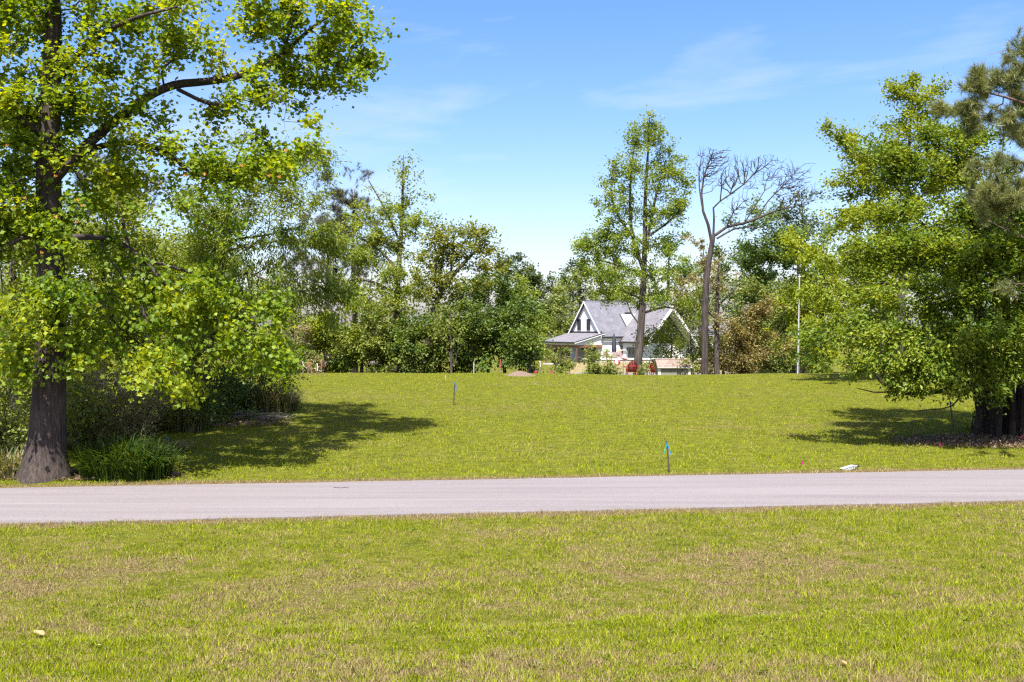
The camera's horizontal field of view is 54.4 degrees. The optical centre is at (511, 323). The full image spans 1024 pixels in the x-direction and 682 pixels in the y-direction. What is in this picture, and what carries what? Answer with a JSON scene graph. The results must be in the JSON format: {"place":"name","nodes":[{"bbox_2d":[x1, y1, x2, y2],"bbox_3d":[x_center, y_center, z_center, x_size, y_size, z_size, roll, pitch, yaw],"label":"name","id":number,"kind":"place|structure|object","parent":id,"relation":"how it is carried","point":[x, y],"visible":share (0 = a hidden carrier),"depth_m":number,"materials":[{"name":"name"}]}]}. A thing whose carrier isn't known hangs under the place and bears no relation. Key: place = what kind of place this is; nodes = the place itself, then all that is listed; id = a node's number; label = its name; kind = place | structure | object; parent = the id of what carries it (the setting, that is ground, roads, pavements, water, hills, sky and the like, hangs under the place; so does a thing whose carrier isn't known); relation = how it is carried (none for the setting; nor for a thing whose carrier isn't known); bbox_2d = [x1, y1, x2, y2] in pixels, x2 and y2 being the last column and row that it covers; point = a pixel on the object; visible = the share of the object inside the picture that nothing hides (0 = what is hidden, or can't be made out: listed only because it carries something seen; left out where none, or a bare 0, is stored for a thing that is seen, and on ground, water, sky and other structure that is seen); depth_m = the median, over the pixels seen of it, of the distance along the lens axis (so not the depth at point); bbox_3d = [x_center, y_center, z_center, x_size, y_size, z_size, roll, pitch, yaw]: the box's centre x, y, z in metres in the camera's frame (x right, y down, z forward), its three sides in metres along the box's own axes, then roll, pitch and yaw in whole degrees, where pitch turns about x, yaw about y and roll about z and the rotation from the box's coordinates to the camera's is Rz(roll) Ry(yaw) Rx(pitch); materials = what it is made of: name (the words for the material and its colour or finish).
{"place":"outdoors","nodes":[
{"label":"outdoors","id":0,"kind":"place"},
{"bbox_2d":[0,326,1023,681],"bbox_3d":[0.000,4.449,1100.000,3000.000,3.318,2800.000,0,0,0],"label":"ground","id":1,"kind":"structure","parent":0,"point":[564,442],"depth_m":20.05,"materials":[{"name":"green plant"}]},
{"bbox_2d":[0,443,25,478],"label":"grass clump","id":2,"kind":"object","parent":1,"relation":"on","point":[9,466],"visible":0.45,"depth_m":25.64,"materials":[{"name":"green plant"}]},
{"bbox_2d":[0,385,30,454],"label":"bush","id":3,"kind":"object","parent":1,"relation":"on","point":[8,433],"visible":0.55,"depth_m":28.09,"materials":[{"name":"green plant"}]},
{"bbox_2d":[0,201,84,342],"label":"tree","id":4,"kind":"object","parent":1,"relation":"on","point":[2,268],"visible":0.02,"depth_m":79.80,"materials":[{"name":"green plant"}]},
{"bbox_2d":[0,113,98,409],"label":"slender tree","id":5,"kind":"object","parent":1,"relation":"on","point":[11,275],"visible":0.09,"depth_m":37.88,"materials":[{"name":"green plant"}]},
{"bbox_2d":[0,200,113,422],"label":"understory tree","id":6,"kind":"object","parent":1,"relation":"on","point":[16,301],"visible":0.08,"depth_m":33.90,"materials":[{"name":"green plant"}]},
{"bbox_2d":[0,336,124,431],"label":"bush","id":7,"kind":"object","parent":1,"relation":"on","point":[14,410],"visible":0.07,"depth_m":32.85,"materials":[{"name":"green plant"}]},
{"bbox_2d":[13,366,121,453],"bbox_3d":[-12.943,2.548,29.743,3.849,2.694,3.295,0,0,20],"label":"bush","id":8,"kind":"object","parent":1,"relation":"on","point":[74,421],"visible":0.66,"depth_m":29.22,"materials":[{"name":"green plant"}]},
{"bbox_2d":[0,465,184,480],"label":"trunk litter","id":9,"kind":"object","parent":1,"relation":"on","point":[170,475],"visible":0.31,"depth_m":25.50,"materials":[{"name":"brown plant"}]},
{"bbox_2d":[6,180,211,405],"bbox_3d":[-15.810,-1.261,40.413,7.581,9.290,6.799,0,0,-37],"label":"understory tree","id":10,"kind":"object","parent":1,"relation":"on","point":[128,336],"visible":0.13,"depth_m":39.97,"materials":[{"name":"green plant"}]},
{"bbox_2d":[62,122,168,387],"bbox_3d":[-18.854,-3.273,45.962,4.968,12.690,5.296,0,0,34],"label":"pine tree","id":11,"kind":"object","parent":1,"relation":"on","point":[102,156],"visible":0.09,"depth_m":45.81,"materials":[{"name":"green plant"}]},
{"bbox_2d":[67,354,173,448],"bbox_3d":[-12.631,2.306,30.735,3.331,3.048,4.212,0,0,-42],"label":"bush","id":12,"kind":"object","parent":1,"relation":"on","point":[114,400],"visible":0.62,"depth_m":30.29,"materials":[{"name":"green plant"}]},
{"bbox_2d":[70,217,183,371],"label":"tree","id":13,"kind":"object","parent":1,"relation":"on","point":[129,276],"visible":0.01,"depth_m":84.12,"materials":[{"name":"green plant"}]},
{"bbox_2d":[63,426,191,481],"bbox_3d":[-10.006,3.286,25.822,3.509,1.442,2.567,0,0,0],"label":"grass clump","id":14,"kind":"object","parent":1,"relation":"on","point":[127,461],"visible":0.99,"depth_m":25.39,"materials":[{"name":"green plant"}]},
{"bbox_2d":[67,150,190,417],"bbox_3d":[-14.016,-1.486,36.201,4.590,10.106,4.157,0,0,0],"label":"leaning tree","id":15,"kind":"object","parent":1,"relation":"on","point":[125,239],"visible":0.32,"depth_m":36.00,"materials":[{"name":"green plant"}]},
{"bbox_2d":[104,367,187,438],"bbox_3d":[-11.989,2.494,32.681,2.851,2.477,3.105,0,0,-18],"label":"bush","id":16,"kind":"object","parent":1,"relation":"on","point":[146,430],"visible":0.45,"depth_m":32.24,"materials":[{"name":"green plant"}]},
{"bbox_2d":[129,229,215,371],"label":"tree","id":17,"kind":"object","parent":1,"relation":"on","point":[179,274],"visible":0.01,"depth_m":89.44,"materials":[{"name":"green plant"}]},
{"bbox_2d":[159,438,192,454],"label":"grass clump","id":18,"kind":"object","parent":1,"relation":"on","point":[180,445],"visible":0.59,"depth_m":29.42,"materials":[{"name":"green plant"}]},
{"bbox_2d":[109,225,264,409],"bbox_3d":[-12.267,-0.212,37.827,5.582,7.307,5.162,0,0,-24],"label":"understory tree","id":19,"kind":"object","parent":1,"relation":"on","point":[179,247],"visible":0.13,"depth_m":37.67,"materials":[{"name":"green plant"}]},
{"bbox_2d":[159,400,215,432],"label":"grass clump","id":20,"kind":"object","parent":1,"relation":"on","point":[178,425],"visible":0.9,"depth_m":33.05,"materials":[{"name":"green plant"}]},
{"bbox_2d":[152,375,238,432],"bbox_3d":[-11.047,2.597,34.041,3.158,2.132,3.224,0,0,0],"label":"bush","id":21,"kind":"object","parent":1,"relation":"on","point":[209,402],"visible":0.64,"depth_m":33.26,"materials":[{"name":"green plant"}]},
{"bbox_2d":[0,0,407,483],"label":"tulip tree","id":22,"kind":"object","parent":1,"relation":"on","point":[37,132],"visible":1,"depth_m":25.94,"materials":[{"name":"green plant"}]},
{"bbox_2d":[156,356,264,420],"bbox_3d":[-11.193,2.306,36.439,4.636,2.460,3.839,0,0,-24],"label":"bush","id":23,"kind":"object","parent":1,"relation":"on","point":[228,392],"visible":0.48,"depth_m":36.10,"materials":[{"name":"green plant"}]},
{"bbox_2d":[152,416,291,426],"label":"thicket litter","id":24,"kind":"object","parent":1,"relation":"on","point":[245,421],"visible":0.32,"depth_m":34.93,"materials":[{"name":"brown plant"}]},
{"bbox_2d":[216,410,294,418],"bbox_3d":[-9.640,3.299,36.599,4.799,0.326,2.218,0,0,0],"label":"brush pile","id":25,"kind":"object","parent":1,"relation":"on","point":[262,413],"visible":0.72,"depth_m":36.10,"materials":[{"name":"wood"}]},
{"bbox_2d":[207,251,306,372],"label":"tree","id":26,"kind":"object","parent":1,"relation":"on","point":[256,290],"visible":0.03,"depth_m":94.72,"materials":[{"name":"green plant"}]},
{"bbox_2d":[145,120,370,393],"bbox_3d":[-8.748,-1.748,35.174,8.599,10.743,4.510,0,0,15],"label":"cherry tree","id":27,"kind":"object","parent":1,"relation":"on","point":[321,240],"visible":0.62,"depth_m":34.59,"materials":[{"name":"green plant"}]},
{"bbox_2d":[216,333,313,409],"bbox_3d":[-9.964,1.827,39.291,4.372,3.192,3.723,0,0,0],"label":"bush","id":28,"kind":"object","parent":1,"relation":"on","point":[263,380],"visible":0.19,"depth_m":38.98,"materials":[{"name":"green plant"}]},
{"bbox_2d":[240,321,307,372],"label":"thicket tree","id":29,"kind":"object","parent":1,"relation":"on","point":[281,332],"visible":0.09,"depth_m":59.93,"materials":[{"name":"green plant"}]},
{"bbox_2d":[240,376,311,412],"bbox_3d":[-9.219,2.606,38.134,3.074,1.540,2.608,0,0,0],"label":"grass clump","id":30,"kind":"object","parent":1,"relation":"on","point":[273,401],"visible":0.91,"depth_m":37.69,"materials":[{"name":"green plant"}]},
{"bbox_2d":[268,275,322,350],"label":"tree","id":31,"kind":"object","parent":1,"relation":"on","point":[292,323],"visible":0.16,"depth_m":72.01,"materials":[{"name":"green plant"}]},
{"bbox_2d":[289,319,328,372],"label":"thicket tree","id":32,"kind":"object","parent":1,"relation":"on","point":[300,329],"visible":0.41,"depth_m":61.51,"materials":[{"name":"green plant"}]},
{"bbox_2d":[286,255,348,361],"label":"tree","id":33,"kind":"object","parent":1,"relation":"on","point":[323,304],"visible":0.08,"depth_m":114.78,"materials":[{"name":"green plant"}]},
{"bbox_2d":[298,310,356,372],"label":"thicket tree","id":34,"kind":"object","parent":1,"relation":"on","point":[322,348],"visible":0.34,"depth_m":62.34,"materials":[{"name":"green plant"}]},
{"bbox_2d":[274,213,392,364],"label":"tree","id":35,"kind":"object","parent":1,"relation":"on","point":[305,266],"visible":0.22,"depth_m":80.14,"materials":[{"name":"green plant"}]},
{"bbox_2d":[293,292,383,372],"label":"thicket tree","id":36,"kind":"object","parent":1,"relation":"on","point":[314,331],"visible":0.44,"depth_m":61.72,"materials":[{"name":"green plant"}]},
{"bbox_2d":[297,160,396,372],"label":"tree","id":37,"kind":"object","parent":1,"relation":"on","point":[337,210],"visible":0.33,"depth_m":83.80,"materials":[{"name":"green plant"}]},
{"bbox_2d":[323,303,402,372],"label":"thicket tree","id":38,"kind":"object","parent":1,"relation":"on","point":[344,358],"visible":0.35,"depth_m":61.49,"materials":[{"name":"green plant"}]},
{"bbox_2d":[339,261,404,364],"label":"tree","id":39,"kind":"object","parent":1,"relation":"on","point":[368,298],"visible":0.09,"depth_m":111.96,"materials":[{"name":"green plant"}]},
{"bbox_2d":[327,297,423,372],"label":"thicket tree","id":40,"kind":"object","parent":1,"relation":"on","point":[370,339],"visible":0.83,"depth_m":60.39,"materials":[{"name":"green plant"}]},
{"bbox_2d":[326,149,446,370],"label":"sweetgum tree","id":41,"kind":"object","parent":1,"relation":"on","point":[394,269],"visible":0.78,"depth_m":65.77,"materials":[{"name":"green plant"}]},
{"bbox_2d":[369,304,460,372],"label":"thicket tree","id":42,"kind":"object","parent":1,"relation":"on","point":[411,334],"visible":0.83,"depth_m":60.51,"materials":[{"name":"green plant"}]},
{"bbox_2d":[426,307,475,372],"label":"twisted sapling","id":43,"kind":"object","parent":1,"relation":"on","point":[451,342],"visible":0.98,"depth_m":58.45,"materials":[{"name":"green plant"}]},
{"bbox_2d":[417,296,487,372],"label":"thicket tree","id":44,"kind":"object","parent":1,"relation":"on","point":[440,364],"visible":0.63,"depth_m":61.05,"materials":[{"name":"green plant"}]},
{"bbox_2d":[400,215,511,372],"bbox_3d":[-3.603,-1.806,63.972,7.417,10.377,4.679,0,0,14],"label":"oak tree","id":45,"kind":"object","parent":1,"relation":"on","point":[451,246],"visible":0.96,"depth_m":63.80,"materials":[{"name":"green plant"}]},
{"bbox_2d":[428,294,497,372],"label":"thicket tree","id":46,"kind":"object","parent":1,"relation":"on","point":[482,359],"visible":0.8,"depth_m":60.34,"materials":[{"name":"green plant"}]},
{"bbox_2d":[447,265,512,320],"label":"tree","id":47,"kind":"object","parent":1,"relation":"on","point":[485,300],"visible":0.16,"depth_m":149.48,"materials":[{"name":"green plant"}]},
{"bbox_2d":[443,295,548,372],"bbox_3d":[-1.267,0.691,61.901,7.158,5.043,4.987,0,0,0],"label":"thicket tree","id":48,"kind":"object","parent":1,"relation":"on","point":[496,318],"visible":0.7,"depth_m":61.39,"materials":[{"name":"green plant"}]},
{"bbox_2d":[452,257,545,372],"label":"tree","id":49,"kind":"object","parent":1,"relation":"on","point":[505,285],"visible":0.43,"depth_m":67.50,"materials":[{"name":"green plant"}]},
{"bbox_2d":[0,371,1023,487],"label":"lawn grass","id":50,"kind":"structure","parent":1,"relation":"on","point":[890,462],"depth_m":32.40,"materials":[{"name":"green plant"}]},
{"bbox_2d":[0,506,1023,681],"bbox_3d":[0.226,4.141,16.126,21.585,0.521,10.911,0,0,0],"label":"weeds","id":51,"kind":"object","parent":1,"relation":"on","point":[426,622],"visible":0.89,"depth_m":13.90,"materials":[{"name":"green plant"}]},
{"bbox_2d":[486,250,540,327],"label":"tree","id":52,"kind":"object","parent":1,"relation":"on","point":[519,256],"visible":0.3,"depth_m":149.59,"materials":[{"name":"green plant"}]},
{"bbox_2d":[504,371,534,375],"bbox_3d":[0.448,2.717,54.500,2.000,0.316,2.000,0,0,0],"label":"earth mound","id":53,"kind":"object","parent":1,"relation":"on","point":[518,373],"visible":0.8,"depth_m":54.13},
{"bbox_2d":[491,316,555,372],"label":"thicket tree","id":54,"kind":"object","parent":1,"relation":"on","point":[524,359],"visible":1,"depth_m":59.77,"materials":[{"name":"green plant"}]},
{"bbox_2d":[494,269,556,370],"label":"tree","id":55,"kind":"object","parent":1,"relation":"on","point":[539,323],"visible":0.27,"depth_m":69.45,"materials":[{"name":"green plant"}]},
{"bbox_2d":[500,308,554,359],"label":"tree","id":56,"kind":"object","parent":1,"relation":"on","point":[542,334],"visible":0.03,"depth_m":124.59,"materials":[{"name":"green plant"}]},
{"bbox_2d":[514,258,563,320],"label":"tree","id":57,"kind":"object","parent":1,"relation":"on","point":[538,281],"visible":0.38,"depth_m":151.28,"materials":[{"name":"green plant"}]},
{"bbox_2d":[532,290,584,358],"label":"tree","id":58,"kind":"object","parent":1,"relation":"on","point":[558,298],"visible":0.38,"depth_m":130.15,"materials":[{"name":"green plant"}]},
{"bbox_2d":[537,270,582,332],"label":"tree","id":59,"kind":"object","parent":1,"relation":"on","point":[548,289],"visible":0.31,"depth_m":154.69,"materials":[{"name":"green plant"}]},
{"bbox_2d":[543,344,579,373],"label":"garden bush","id":60,"kind":"object","parent":1,"relation":"on","point":[561,365],"visible":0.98,"depth_m":61.45,"materials":[{"name":"green plant"}]},
{"bbox_2d":[544,267,597,357],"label":"tree","id":61,"kind":"object","parent":1,"relation":"on","point":[559,288],"visible":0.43,"depth_m":134.41,"materials":[{"name":"green plant"}]},
{"bbox_2d":[550,257,602,321],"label":"tree","id":62,"kind":"object","parent":1,"relation":"on","point":[580,289],"visible":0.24,"depth_m":159.59,"materials":[{"name":"green plant"}]},
{"bbox_2d":[582,342,596,373],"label":"garden bush","id":63,"kind":"object","parent":1,"relation":"on","point":[588,350],"visible":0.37,"depth_m":63.40,"materials":[{"name":"green plant"}]},
{"bbox_2d":[575,347,621,374],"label":"garden bush","id":64,"kind":"object","parent":1,"relation":"on","point":[594,368],"visible":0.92,"depth_m":61.47,"materials":[{"name":"green plant"}]},
{"bbox_2d":[555,257,665,315],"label":"tree","id":65,"kind":"object","parent":1,"relation":"on","point":[590,292],"visible":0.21,"depth_m":139.81,"materials":[{"name":"green plant"}]},
{"bbox_2d":[603,360,622,374],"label":"garden bush","id":66,"kind":"object","parent":1,"relation":"on","point":[614,372],"visible":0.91,"depth_m":61.91,"materials":[{"name":"green plant"}]},
{"bbox_2d":[612,334,616,357],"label":"patio umbrella","id":67,"kind":"object","parent":1,"relation":"on","point":[614,344],"visible":0.86,"depth_m":102.89,"materials":[{"name":"fabric"}]},
{"bbox_2d":[543,300,696,364],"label":"house","id":68,"kind":"structure","parent":1,"relation":"on","point":[593,322],"depth_m":111.29,"materials":[{"name":"white paint"}]},
{"bbox_2d":[626,347,634,357],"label":"window","id":69,"kind":"structure","parent":68,"relation":"in","point":[630,353],"depth_m":110.21,"materials":[{"name":"grey glass"}]},
{"bbox_2d":[624,361,637,374],"bbox_3d":[7.819,2.873,65.057,0.890,1.000,0.955,0,0,-3],"label":"adirondack chair","id":70,"kind":"object","parent":1,"relation":"on","point":[633,366],"visible":0.94,"depth_m":64.78,"materials":[{"name":"red plastic"}]},
{"bbox_2d":[569,105,710,374],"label":"tall tree","id":71,"kind":"object","parent":1,"relation":"on","point":[585,243],"visible":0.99,"depth_m":67.77,"materials":[{"name":"green plant"}]},
{"bbox_2d":[632,362,650,374],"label":"garden bush","id":72,"kind":"object","parent":1,"relation":"on","point":[643,370],"visible":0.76,"depth_m":67.21,"materials":[{"name":"green plant"}]},
{"bbox_2d":[582,358,713,362],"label":"patio wall","id":73,"kind":"structure","parent":1,"relation":"on","point":[644,360],"depth_m":97.00,"materials":[{"name":"concrete"}]},
{"bbox_2d":[628,315,692,374],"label":"yard shrub","id":74,"kind":"object","parent":1,"relation":"on","point":[665,337],"visible":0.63,"depth_m":71.93,"materials":[{"name":"green plant"}]},
{"bbox_2d":[664,441,670,472],"bbox_3d":[4.165,3.622,26.741,0.189,0.953,0.074,0,0,0],"label":"survey stake","id":75,"kind":"object","parent":1,"relation":"on","point":[667,447],"visible":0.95,"depth_m":26.75,"materials":[{"name":"brown wood"}]},
{"bbox_2d":[653,358,691,374],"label":"pump house","id":76,"kind":"structure","parent":1,"relation":"on","point":[664,366],"depth_m":62.51,"materials":[{"name":"white wood"}]},
{"bbox_2d":[566,363,790,373],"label":"grass bank","id":77,"kind":"structure","parent":1,"relation":"on","point":[580,366],"depth_m":91.24,"materials":[{"name":"green plant"}]},
{"bbox_2d":[708,267,817,363],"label":"boundary tree","id":78,"kind":"object","parent":77,"relation":"on","point":[730,308],"visible":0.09,"depth_m":95.00,"materials":[{"name":"green plant"}]},
{"bbox_2d":[646,229,714,332],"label":"tree","id":79,"kind":"object","parent":1,"relation":"on","point":[685,270],"visible":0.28,"depth_m":148.92,"materials":[{"name":"green plant"}]},
{"bbox_2d":[671,353,695,373],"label":"yard shrub","id":80,"kind":"object","parent":1,"relation":"on","point":[686,361],"visible":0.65,"depth_m":62.49,"materials":[{"name":"green plant"}]},
{"bbox_2d":[665,305,731,374],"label":"yard shrub","id":81,"kind":"object","parent":1,"relation":"on","point":[696,358],"visible":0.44,"depth_m":74.09,"materials":[{"name":"green plant"}]},
{"bbox_2d":[665,231,739,342],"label":"tree","id":82,"kind":"object","parent":1,"relation":"on","point":[703,260],"visible":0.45,"depth_m":139.47,"materials":[{"name":"green plant"}]},
{"bbox_2d":[666,249,764,373],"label":"tree","id":83,"kind":"object","parent":1,"relation":"on","point":[717,288],"visible":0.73,"depth_m":68.86,"materials":[{"name":"green plant"}]},
{"bbox_2d":[681,312,750,353],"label":"neighbor house","id":84,"kind":"structure","parent":1,"relation":"on","point":[711,335],"depth_m":150.52,"materials":[{"name":"white paint"}]},
{"bbox_2d":[691,332,741,374],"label":"yard shrub","id":85,"kind":"object","parent":1,"relation":"on","point":[723,365],"visible":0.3,"depth_m":73.51,"materials":[{"name":"green plant"}]},
{"bbox_2d":[690,270,745,346],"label":"tree","id":86,"kind":"object","parent":1,"relation":"on","point":[724,295],"visible":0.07,"depth_m":144.93,"materials":[{"name":"green plant"}]},
{"bbox_2d":[695,146,814,373],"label":"bare tree","id":87,"kind":"object","parent":1,"relation":"on","point":[704,337],"visible":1,"depth_m":66.91,"materials":[{"name":"brown plant"}]},
{"bbox_2d":[708,291,804,373],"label":"yard shrub","id":88,"kind":"object","parent":1,"relation":"on","point":[750,350],"visible":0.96,"depth_m":69.19,"materials":[{"name":"plant"}]},
{"bbox_2d":[733,272,819,372],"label":"boundary tree","id":89,"kind":"object","parent":1,"relation":"on","point":[760,293],"visible":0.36,"depth_m":82.17,"materials":[{"name":"green plant"}]},
{"bbox_2d":[757,323,805,372],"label":"yard shrub","id":90,"kind":"object","parent":1,"relation":"on","point":[779,367],"visible":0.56,"depth_m":71.51,"materials":[{"name":"green plant"}]},
{"bbox_2d":[704,187,861,373],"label":"boundary tree","id":91,"kind":"object","parent":1,"relation":"on","point":[754,254],"visible":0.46,"depth_m":87.91,"materials":[{"name":"green plant"}]},
{"bbox_2d":[755,180,836,372],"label":"boundary tree","id":92,"kind":"object","parent":1,"relation":"on","point":[787,218],"visible":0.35,"depth_m":91.64,"materials":[{"name":"green plant"}]},
{"bbox_2d":[797,274,800,373],"bbox_3d":[16.712,0.048,57.993,0.221,5.904,0.114,0,0,0],"label":"flagpole","id":93,"kind":"object","parent":1,"relation":"on","point":[799,276],"visible":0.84,"depth_m":57.97,"materials":[{"name":"grey metal"}]},
{"bbox_2d":[755,220,905,372],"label":"boundary tree","id":94,"kind":"object","parent":1,"relation":"on","point":[793,242],"visible":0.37,"depth_m":77.54,"materials":[{"name":"green plant"}]},
{"bbox_2d":[801,197,955,372],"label":"boundary tree","id":95,"kind":"object","parent":1,"relation":"on","point":[858,230],"visible":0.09,"depth_m":71.85,"materials":[{"name":"green plant"}]},
{"bbox_2d":[789,67,994,374],"bbox_3d":[19.178,-4.918,50.726,10.654,16.005,5.367,0,0,0],"label":"light green tree","id":96,"kind":"object","parent":1,"relation":"on","point":[841,139],"visible":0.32,"depth_m":49.85,"materials":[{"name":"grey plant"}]},
{"bbox_2d":[782,112,1023,437],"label":"glossy tree","id":97,"kind":"object","parent":1,"relation":"on","point":[948,343],"visible":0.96,"depth_m":31.49,"materials":[{"name":"green plant"}]},
{"bbox_2d":[889,432,1023,448],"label":"leaf litter","id":98,"kind":"object","parent":1,"relation":"on","point":[914,439],"visible":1,"depth_m":31.97,"materials":[{"name":"brown plant"}]},
{"bbox_2d":[891,197,1022,372],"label":"boundary tree","id":99,"kind":"object","parent":1,"relation":"on","point":[932,226],"visible":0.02,"depth_m":69.07,"materials":[{"name":"green plant"}]},
{"bbox_2d":[956,406,988,433],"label":"sprout bush","id":100,"kind":"object","parent":1,"relation":"on","point":[971,427],"visible":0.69,"depth_m":33.62,"materials":[{"name":"green plant"}]},
{"bbox_2d":[926,24,1023,299],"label":"long needle pine","id":101,"kind":"object","parent":1,"relation":"on","point":[1000,197],"visible":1,"depth_m":27.97,"materials":[{"name":"green plant"}]},
{"bbox_2d":[0,469,1023,524],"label":"road","id":102,"kind":"structure","parent":0,"point":[96,504],"depth_m":23.09,"materials":[{"name":"grey asphalt"}]},
{"bbox_2d":[0,0,1023,325],"label":"sky","id":103,"kind":"structure","parent":0,"point":[510,108],"materials":[{"name":"blue"}]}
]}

